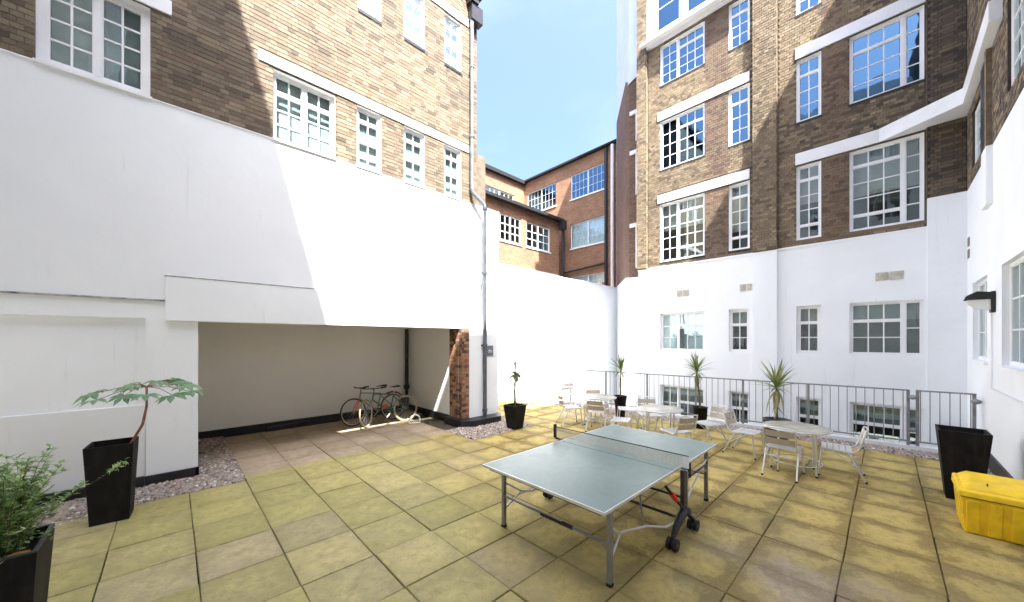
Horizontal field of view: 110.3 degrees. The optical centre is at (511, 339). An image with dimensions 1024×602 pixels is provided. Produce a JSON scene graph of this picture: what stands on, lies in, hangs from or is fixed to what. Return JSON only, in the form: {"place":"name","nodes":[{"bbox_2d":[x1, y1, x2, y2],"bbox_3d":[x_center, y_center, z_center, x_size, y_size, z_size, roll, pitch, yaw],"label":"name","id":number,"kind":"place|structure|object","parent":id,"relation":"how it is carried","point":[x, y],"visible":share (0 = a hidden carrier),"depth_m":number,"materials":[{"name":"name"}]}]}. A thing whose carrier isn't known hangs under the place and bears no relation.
{"place":"outdoors","nodes":[
{"label":"outdoors","id":0,"kind":"place"},
{"bbox_2d":[44,399,1023,601],"bbox_3d":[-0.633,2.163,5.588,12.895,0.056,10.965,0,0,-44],"label":"paving","id":1,"kind":"structure","parent":0,"point":[381,508],"depth_m":3.92,"materials":[{"name":"stone"}]},
{"bbox_2d":[0,523,54,601],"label":"planter","id":2,"kind":"object","parent":1,"relation":"on","point":[25,577],"visible":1,"depth_m":2.29,"materials":[{"name":"plastic"}]},
{"bbox_2d":[8,550,29,556],"bbox_3d":[-3.227,1.399,2.310,0.036,0.037,0.128,0,0,23],"label":"dead leaf","id":3,"kind":"object","parent":2,"relation":"on","point":[16,553],"visible":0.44,"depth_m":2.32,"materials":[{"name":"brown plant"}]},
{"bbox_2d":[0,444,129,563],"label":"leafy shrub","id":4,"kind":"object","parent":2,"relation":"in","point":[19,514],"visible":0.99,"depth_m":2.39,"materials":[{"name":"green plant"}]},
{"bbox_2d":[82,436,138,526],"bbox_3d":[-4.808,1.686,4.287,0.396,0.908,0.396,0,0,-40],"label":"planter","id":5,"kind":"object","parent":1,"relation":"on","point":[110,497],"visible":0.94,"depth_m":4.16,"materials":[{"name":"plastic"}]},
{"bbox_2d":[74,377,205,442],"bbox_3d":[-4.521,0.917,4.361,1.175,0.860,1.059,0,0,-44],"label":"lobed leaf plant","id":6,"kind":"object","parent":5,"relation":"in","point":[130,387],"visible":0.98,"depth_m":4.31,"materials":[{"name":"green plant"}]},
{"bbox_2d":[4,436,245,526],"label":"gravel","id":7,"kind":"structure","parent":1,"relation":"on","point":[218,465],"depth_m":5.32,"materials":[{"name":"grey gravel"}]},
{"bbox_2d":[0,0,500,509],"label":"rendered brick building","id":8,"kind":"structure","parent":1,"relation":"on","point":[252,216],"depth_m":6.05,"materials":[{"name":"white paint"}]},
{"bbox_2d":[32,0,151,99],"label":"window","id":9,"kind":"structure","parent":8,"relation":"in","point":[105,42],"depth_m":4.99,"materials":[{"name":"white paint"}]},
{"bbox_2d":[272,72,336,159],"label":"window","id":10,"kind":"structure","parent":8,"relation":"in","point":[303,116],"depth_m":6.76,"materials":[{"name":"white paint"}]},
{"bbox_2d":[357,107,381,174],"bbox_3d":[-3.050,-4.200,7.546,0.530,1.280,0.175,0,0,-44],"label":"window","id":11,"kind":"structure","parent":8,"relation":"in","point":[368,123],"depth_m":7.59,"materials":[{"name":"white paint"}]},
{"bbox_2d":[358,0,381,25],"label":"window","id":12,"kind":"structure","parent":8,"relation":"in","point":[370,8],"depth_m":7.62,"materials":[{"name":"white paint"}]},
{"bbox_2d":[404,127,424,188],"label":"window","id":13,"kind":"structure","parent":8,"relation":"in","point":[413,141],"depth_m":8.32,"materials":[{"name":"white paint"}]},
{"bbox_2d":[404,0,424,51],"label":"window","id":14,"kind":"structure","parent":8,"relation":"in","point":[413,9],"depth_m":8.32,"materials":[{"name":"white paint"}]},
{"bbox_2d":[444,15,460,74],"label":"window","id":15,"kind":"structure","parent":8,"relation":"in","point":[451,29],"depth_m":9.05,"materials":[{"name":"white paint"}]},
{"bbox_2d":[444,145,461,200],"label":"window","id":16,"kind":"structure","parent":8,"relation":"in","point":[451,156],"depth_m":9.05,"materials":[{"name":"white paint"}]},
{"bbox_2d":[487,346,492,355],"bbox_3d":[-0.594,0.285,9.549,0.230,0.270,0.026,0,0,-44],"label":"wall sign","id":17,"kind":"object","parent":8,"relation":"attached to","point":[489,350],"visible":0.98,"depth_m":9.54,"materials":[{"name":"white paint"}]},
{"bbox_2d":[340,384,403,426],"bbox_3d":[-3.559,1.639,9.219,1.668,1.000,0.577,0,0,-31],"label":"bicycle","id":18,"kind":"object","parent":1,"relation":"on","point":[353,411],"visible":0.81,"depth_m":9.10,"materials":[{"name":"metal"}]},
{"bbox_2d":[359,385,416,427],"bbox_3d":[-3.168,1.655,9.110,1.652,0.973,0.483,0,-5,-45],"label":"bicycle","id":19,"kind":"object","parent":1,"relation":"on","point":[403,400],"visible":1,"depth_m":9.16,"materials":[{"name":"metal"}]},
{"bbox_2d":[408,414,420,423],"bbox_3d":[-2.493,2.011,9.115,0.326,0.246,0.049,0,0,-28],"label":"bicycle lock","id":20,"kind":"object","parent":1,"relation":"on","point":[414,422],"visible":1,"depth_m":9.10,"materials":[{"name":"white paint"}]},
{"bbox_2d":[446,417,532,439],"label":"gravel","id":21,"kind":"structure","parent":1,"relation":"on","point":[483,431],"depth_m":8.42,"materials":[{"name":"grey gravel"}]},
{"bbox_2d":[503,403,525,429],"bbox_3d":[0.070,1.856,8.656,0.400,0.568,0.400,0,0,-44],"label":"planter","id":22,"kind":"object","parent":21,"relation":"on","point":[514,417],"visible":0.85,"depth_m":8.54,"materials":[{"name":"plastic"}]},
{"bbox_2d":[506,360,526,406],"bbox_3d":[0.062,1.086,8.647,0.616,1.210,0.577,0,0,-44],"label":"cane plant","id":23,"kind":"object","parent":22,"relation":"on","point":[516,376],"visible":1,"depth_m":8.63,"materials":[{"name":"green plant"}]},
{"bbox_2d":[511,382,538,406],"bbox_3d":[0.426,1.780,11.660,0.900,0.721,0.900,0,0,26],"label":"round table","id":24,"kind":"object","parent":1,"relation":"on","point":[521,384],"visible":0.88,"depth_m":11.63,"materials":[{"name":"metal"}]},
{"bbox_2d":[533,379,553,404],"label":"chair","id":25,"kind":"object","parent":1,"relation":"on","point":[547,385],"visible":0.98,"depth_m":12.08,"materials":[{"name":"metal"}]},
{"bbox_2d":[556,392,582,425],"bbox_3d":[1.456,1.744,9.082,0.594,0.803,0.468,0,0,-9],"label":"chair","id":26,"kind":"object","parent":1,"relation":"on","point":[566,407],"visible":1,"depth_m":8.99,"materials":[{"name":"metal"}]},
{"bbox_2d":[560,381,580,407],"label":"chair","id":27,"kind":"object","parent":1,"relation":"on","point":[568,388],"visible":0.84,"depth_m":11.53,"materials":[{"name":"metal"}]},
{"bbox_2d":[585,388,606,420],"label":"chair","id":28,"kind":"object","parent":1,"relation":"on","point":[592,391],"visible":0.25,"depth_m":9.99,"materials":[{"name":"metal"}]},
{"bbox_2d":[585,398,609,431],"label":"chair","id":29,"kind":"object","parent":1,"relation":"on","point":[596,409],"visible":0.76,"depth_m":8.26,"materials":[{"name":"wood"}]},
{"bbox_2d":[580,394,616,427],"bbox_3d":[2.164,1.780,8.965,0.900,0.721,0.900,0,0,-44],"label":"round table","id":30,"kind":"object","parent":1,"relation":"on","point":[604,397],"visible":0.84,"depth_m":8.95,"materials":[{"name":"metal"}]},
{"bbox_2d":[482,424,716,587],"bbox_3d":[1.181,1.760,4.342,2.720,0.760,1.798,0,0,-44],"label":"table tennis","id":31,"kind":"object","parent":1,"relation":"on","point":[600,480],"visible":1,"depth_m":3.86,"materials":[{"name":"metal"}]},
{"bbox_2d":[554,424,688,468],"bbox_3d":[1.248,1.312,4.468,0.040,0.205,1.850,0,0,-44],"label":"table net","id":32,"kind":"object","parent":31,"relation":"attached to","point":[685,461],"visible":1,"depth_m":4.30,"materials":[{"name":"fabric"}]},
{"bbox_2d":[603,401,631,427],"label":"chair","id":33,"kind":"object","parent":1,"relation":"on","point":[615,419],"visible":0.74,"depth_m":7.72,"materials":[{"name":"metal"}]},
{"bbox_2d":[614,395,626,416],"bbox_3d":[3.015,1.844,9.914,0.364,0.592,0.364,0,0,-44],"label":"planter","id":34,"kind":"object","parent":1,"relation":"on","point":[620,400],"visible":0.86,"depth_m":9.79,"materials":[{"name":"plastic"}]},
{"bbox_2d":[611,353,633,395],"bbox_3d":[3.021,1.012,9.899,0.758,1.357,0.823,0,0,-7],"label":"spiky plant","id":35,"kind":"object","parent":34,"relation":"in","point":[621,360],"visible":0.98,"depth_m":9.89,"materials":[{"name":"green plant"}]},
{"bbox_2d":[616,394,641,428],"bbox_3d":[2.909,1.744,8.870,0.594,0.803,0.468,0,0,11],"label":"chair","id":36,"kind":"object","parent":1,"relation":"on","point":[625,409],"visible":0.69,"depth_m":8.87,"materials":[{"name":"metal"}]},
{"bbox_2d":[636,396,662,433],"bbox_3d":[3.176,1.744,8.238,0.468,0.803,0.594,0,0,6],"label":"chair","id":37,"kind":"object","parent":1,"relation":"on","point":[647,401],"visible":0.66,"depth_m":8.43,"materials":[{"name":"wood"}]},
{"bbox_2d":[637,404,683,436],"bbox_3d":[3.081,1.780,7.422,0.900,0.721,0.900,0,0,16],"label":"round table","id":38,"kind":"object","parent":1,"relation":"on","point":[648,409],"visible":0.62,"depth_m":7.28,"materials":[{"name":"metal"}]},
{"bbox_2d":[659,415,697,438],"bbox_3d":[3.098,1.744,6.655,0.468,0.803,0.594,0,0,-19],"label":"chair","id":39,"kind":"object","parent":1,"relation":"on","point":[684,429],"visible":0.73,"depth_m":6.46,"materials":[{"name":"wood"}]},
{"bbox_2d":[692,406,707,428],"bbox_3d":[4.583,1.884,8.673,0.344,0.512,0.344,0,0,-44],"label":"planter","id":40,"kind":"object","parent":1,"relation":"on","point":[701,412],"visible":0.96,"depth_m":8.55,"materials":[{"name":"plastic"}]},
{"bbox_2d":[685,351,716,407],"bbox_3d":[4.583,1.005,8.770,0.900,1.533,0.821,0,0,-44],"label":"spiky plant","id":41,"kind":"object","parent":40,"relation":"in","point":[695,366],"visible":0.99,"depth_m":8.75,"materials":[{"name":"green plant"}]},
{"bbox_2d":[691,404,729,445],"bbox_3d":[4.058,1.744,7.318,0.594,0.803,0.468,0,0,-16],"label":"chair","id":42,"kind":"object","parent":1,"relation":"on","point":[706,423],"visible":0.76,"depth_m":7.36,"materials":[{"name":"wood"}]},
{"bbox_2d":[523,395,937,452],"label":"terrace kerb","id":43,"kind":"structure","parent":1,"relation":"on","point":[877,442],"depth_m":7.73,"materials":[{"name":"white paint"}]},
{"bbox_2d":[541,367,909,444],"bbox_3d":[4.437,1.558,9.922,8.938,1.165,0.044,0,0,41],"label":"railing","id":44,"kind":"object","parent":43,"relation":"on","point":[907,439],"visible":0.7,"depth_m":8.55,"materials":[{"name":"metal"}]},
{"bbox_2d":[908,390,981,446],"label":"gate","id":45,"kind":"structure","parent":44,"relation":"attached to","point":[974,401],"depth_m":6.83,"materials":[{"name":"metal"}]},
{"bbox_2d":[722,408,764,459],"bbox_3d":[4.356,1.744,6.716,0.468,0.803,0.594,0,0,-36],"label":"chair","id":46,"kind":"object","parent":1,"relation":"on","point":[742,430],"visible":0.94,"depth_m":6.75,"materials":[{"name":"metal"}]},
{"bbox_2d":[517,397,1023,545],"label":"gravel","id":47,"kind":"structure","parent":1,"relation":"on","point":[910,452],"depth_m":7.40,"materials":[{"name":"grey gravel"}]},
{"bbox_2d":[762,417,791,442],"bbox_3d":[5.449,1.884,7.329,0.504,0.512,0.504,0,0,-44],"label":"planter","id":48,"kind":"object","parent":1,"relation":"on","point":[772,419],"visible":0.26,"depth_m":7.36,"materials":[{"name":"plastic"}]},
{"bbox_2d":[754,358,808,419],"bbox_3d":[5.449,1.066,7.330,1.050,1.410,0.989,0,0,-44],"label":"spiky plant","id":49,"kind":"object","parent":48,"relation":"in","point":[775,378],"visible":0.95,"depth_m":7.28,"materials":[{"name":"green plant"}]},
{"bbox_2d":[761,426,804,482],"bbox_3d":[4.311,1.744,5.667,0.594,0.803,0.468,0,0,-42],"label":"chair","id":50,"kind":"object","parent":1,"relation":"on","point":[789,445],"visible":1,"depth_m":5.55,"materials":[{"name":"wood"}]},
{"bbox_2d":[763,420,832,477],"bbox_3d":[4.670,1.780,5.856,0.900,0.721,0.900,0,0,36],"label":"round table","id":51,"kind":"object","parent":1,"relation":"on","point":[813,430],"visible":0.94,"depth_m":5.78,"materials":[{"name":"silver metal"}]},
{"bbox_2d":[818,426,868,483],"bbox_3d":[5.219,1.744,5.632,0.594,0.803,0.468,0,0,41],"label":"chair","id":52,"kind":"object","parent":1,"relation":"on","point":[849,452],"visible":0.92,"depth_m":5.61,"materials":[{"name":"metal"}]},
{"bbox_2d":[935,424,992,499],"bbox_3d":[6.095,1.676,4.824,0.450,0.928,0.450,0,0,-44],"label":"planter","id":53,"kind":"object","parent":1,"relation":"on","point":[961,449],"visible":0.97,"depth_m":4.73,"materials":[{"name":"plastic"}]},
{"bbox_2d":[951,471,1023,544],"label":"grit bin","id":54,"kind":"object","parent":1,"relation":"on","point":[988,505],"visible":1,"depth_m":3.88,"materials":[{"name":"yellow plastic"}]},
{"bbox_2d":[477,0,616,179],"label":"sky","id":55,"kind":"structure","parent":0,"point":[547,69],"materials":[{"name":"blue"}]},
{"bbox_2d":[524,139,616,286],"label":"orange brick wing","id":56,"kind":"structure","parent":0,"point":[578,194],"depth_m":23.30,"materials":[{"name":"orange brick"},{"name":"felt"},{"name":"white paint"}]},
{"bbox_2d":[528,183,555,210],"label":"window","id":57,"kind":"structure","parent":56,"relation":"in","point":[542,199],"depth_m":25.92,"materials":[{"name":"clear glass"}]},
{"bbox_2d":[570,163,603,200],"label":"window","id":58,"kind":"structure","parent":56,"relation":"in","point":[590,181],"depth_m":23.20,"materials":[{"name":"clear glass"}]},
{"bbox_2d":[570,215,603,249],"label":"window","id":59,"kind":"structure","parent":56,"relation":"in","point":[590,232],"depth_m":23.26,"materials":[{"name":"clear glass"}]},
{"bbox_2d":[571,272,603,284],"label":"window","id":60,"kind":"structure","parent":56,"relation":"in","point":[598,278],"depth_m":23.09,"materials":[{"name":"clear glass"}]},
{"bbox_2d":[616,0,966,447],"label":"brick building","id":61,"kind":"structure","parent":0,"point":[777,201],"depth_m":9.84,"materials":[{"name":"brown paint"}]},
{"bbox_2d":[635,226,636,267],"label":"flank window","id":62,"kind":"structure","parent":61,"relation":"in","point":[636,226],"depth_m":13.82,"materials":[{"name":"white paint"}]},
{"bbox_2d":[635,153,636,193],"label":"flank window","id":63,"kind":"structure","parent":61,"relation":"in","point":[635,153],"depth_m":13.84,"materials":[{"name":"white paint"}]},
{"bbox_2d":[635,113,636,139],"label":"flank window","id":64,"kind":"structure","parent":61,"relation":"in","point":[635,113],"depth_m":13.84,"materials":[{"name":"white paint"}]},
{"bbox_2d":[656,0,680,32],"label":"window","id":65,"kind":"structure","parent":61,"relation":"in","point":[668,12],"depth_m":12.36,"materials":[{"name":"white paint"}]},
{"bbox_2d":[659,194,704,263],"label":"window","id":66,"kind":"structure","parent":61,"relation":"in","point":[682,221],"depth_m":12.36,"materials":[{"name":"glass"}]},
{"bbox_2d":[659,104,704,172],"bbox_3d":[5.744,-6.760,12.029,0.140,1.760,1.480,0,0,-44],"label":"window","id":67,"kind":"structure","parent":61,"relation":"in","point":[683,135],"depth_m":12.03,"materials":[{"name":"white paint"}]},
{"bbox_2d":[659,22,704,87],"bbox_3d":[5.744,-9.560,12.029,0.140,1.440,1.480,0,0,-44],"label":"window","id":68,"kind":"structure","parent":61,"relation":"in","point":[684,55],"depth_m":12.03,"materials":[{"name":"white paint"}]},
{"bbox_2d":[661,311,704,350],"bbox_3d":[5.804,-0.280,12.086,0.165,1.300,1.440,0,0,-44],"label":"window","id":69,"kind":"structure","parent":61,"relation":"in","point":[671,323],"depth_m":12.09,"materials":[{"name":"glass"}]},
{"bbox_2d":[661,385,704,414],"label":"window","id":70,"kind":"structure","parent":61,"relation":"in","point":[676,393],"depth_m":12.17,"materials":[{"name":"glass"}]},
{"bbox_2d":[685,0,707,14],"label":"window","id":71,"kind":"structure","parent":61,"relation":"in","point":[690,5],"depth_m":11.74,"materials":[{"name":"white paint"}]},
{"bbox_2d":[728,181,749,253],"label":"window","id":72,"kind":"structure","parent":61,"relation":"in","point":[739,194],"depth_m":10.93,"materials":[{"name":"white glass"}]},
{"bbox_2d":[728,0,749,52],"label":"window","id":73,"kind":"structure","parent":61,"relation":"in","point":[739,13],"depth_m":10.83,"materials":[{"name":"white paint"}]},
{"bbox_2d":[728,84,750,148],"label":"window","id":74,"kind":"structure","parent":61,"relation":"in","point":[739,99],"depth_m":10.83,"materials":[{"name":"white paint"}]},
{"bbox_2d":[729,309,749,351],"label":"window","id":75,"kind":"structure","parent":61,"relation":"in","point":[739,319],"depth_m":10.97,"materials":[{"name":"white paint"}]},
{"bbox_2d":[729,391,749,422],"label":"window","id":76,"kind":"structure","parent":61,"relation":"in","point":[732,394],"depth_m":10.98,"materials":[{"name":"glass"}]},
{"bbox_2d":[795,52,821,125],"bbox_3d":[8.025,-6.760,9.630,0.135,1.760,0.560,0,0,-44],"label":"window","id":77,"kind":"structure","parent":61,"relation":"in","point":[809,69],"depth_m":9.64,"materials":[{"name":"glass"}]},
{"bbox_2d":[795,0,821,17],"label":"window","id":78,"kind":"structure","parent":61,"relation":"in","point":[803,6],"depth_m":9.69,"materials":[{"name":"white paint"}]},
{"bbox_2d":[795,162,822,243],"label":"window","id":79,"kind":"structure","parent":61,"relation":"in","point":[808,176],"depth_m":9.77,"materials":[{"name":"white paint"}]},
{"bbox_2d":[797,305,820,353],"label":"window","id":80,"kind":"structure","parent":61,"relation":"in","point":[808,317],"depth_m":9.77,"materials":[{"name":"white paint"}]},
{"bbox_2d":[797,397,820,425],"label":"window","id":81,"kind":"structure","parent":61,"relation":"in","point":[815,404],"depth_m":9.72,"materials":[{"name":"white paint"}]},
{"bbox_2d":[848,133,925,234],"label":"window","id":82,"kind":"structure","parent":61,"relation":"in","point":[887,180],"depth_m":8.79,"materials":[{"name":"glass"}]},
{"bbox_2d":[848,7,925,107],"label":"window","id":83,"kind":"structure","parent":61,"relation":"in","point":[884,58],"depth_m":8.59,"materials":[{"name":"glass"}]},
{"bbox_2d":[850,299,923,355],"bbox_3d":[9.344,-0.230,8.926,0.935,1.800,1.840,0,0,-44],"label":"window","id":84,"kind":"structure","parent":61,"relation":"in","point":[895,328],"depth_m":8.86,"materials":[{"name":"white glass"}]},
{"bbox_2d":[850,402,923,445],"bbox_3d":[9.344,2.475,8.926,0.935,2.230,1.840,0,0,-44],"label":"window","id":85,"kind":"structure","parent":61,"relation":"in","point":[869,408],"depth_m":8.82,"materials":[{"name":"white glass"}]},
{"bbox_2d":[879,0,1023,479],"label":"brick building","id":86,"kind":"structure","parent":0,"point":[987,99],"depth_m":5.61,"materials":[{"name":"white paint"}]},
{"bbox_2d":[975,101,979,162],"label":"window","id":87,"kind":"structure","parent":86,"relation":"in","point":[977,113],"depth_m":7.07,"materials":[{"name":"white paint"}]},
{"bbox_2d":[969,278,987,364],"bbox_3d":[8.743,-0.350,6.603,1.590,1.560,0.175,0,0,-44],"label":"window","id":88,"kind":"structure","parent":86,"relation":"in","point":[982,286],"depth_m":6.84,"materials":[{"name":"white paint"}]},
{"bbox_2d":[963,291,995,312],"bbox_3d":[7.599,-0.614,5.796,0.160,0.348,0.309,0,0,-44],"label":"bulkhead lamp","id":89,"kind":"object","parent":86,"relation":"attached to","point":[981,300],"visible":1,"depth_m":5.74,"materials":[{"name":"black plastic"}]},
{"bbox_2d":[995,256,1023,374],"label":"window","id":90,"kind":"structure","parent":86,"relation":"in","point":[1016,267],"depth_m":5.10,"materials":[{"name":"white paint"}]},
{"bbox_2d":[1011,0,1023,86],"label":"window","id":91,"kind":"structure","parent":86,"relation":"in","point":[1017,6],"depth_m":4.94,"materials":[{"name":"white paint"}]},
{"label":"ground","id":92,"kind":"structure","parent":0,"visible":0},
{"bbox_2d":[485,163,525,203],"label":"orange brick rear range","id":93,"kind":"structure","parent":92,"relation":"on","point":[503,183],"depth_m":25.79,"materials":[{"name":"white brick"}]},
{"bbox_2d":[485,185,512,199],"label":"window","id":94,"kind":"structure","parent":93,"relation":"in","point":[488,188],"depth_m":25.60,"materials":[{"name":"white paint"}]},
{"bbox_2d":[485,190,566,276],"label":"orange brick block","id":95,"kind":"structure","parent":92,"relation":"on","point":[528,237],"depth_m":21.76,"materials":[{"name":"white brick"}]},
{"bbox_2d":[499,213,521,245],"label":"window","id":96,"kind":"structure","parent":95,"relation":"in","point":[506,226],"depth_m":21.28,"materials":[{"name":"white paint"}]},
{"bbox_2d":[512,219,550,253],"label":"window","id":97,"kind":"structure","parent":95,"relation":"in","point":[537,236],"depth_m":23.05,"materials":[{"name":"white paint"}]},
{"bbox_2d":[498,265,616,405],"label":"boundary wall","id":98,"kind":"structure","parent":92,"relation":"on","point":[549,321],"depth_m":14.64,"materials":[{"name":"white paint"}]}
]}

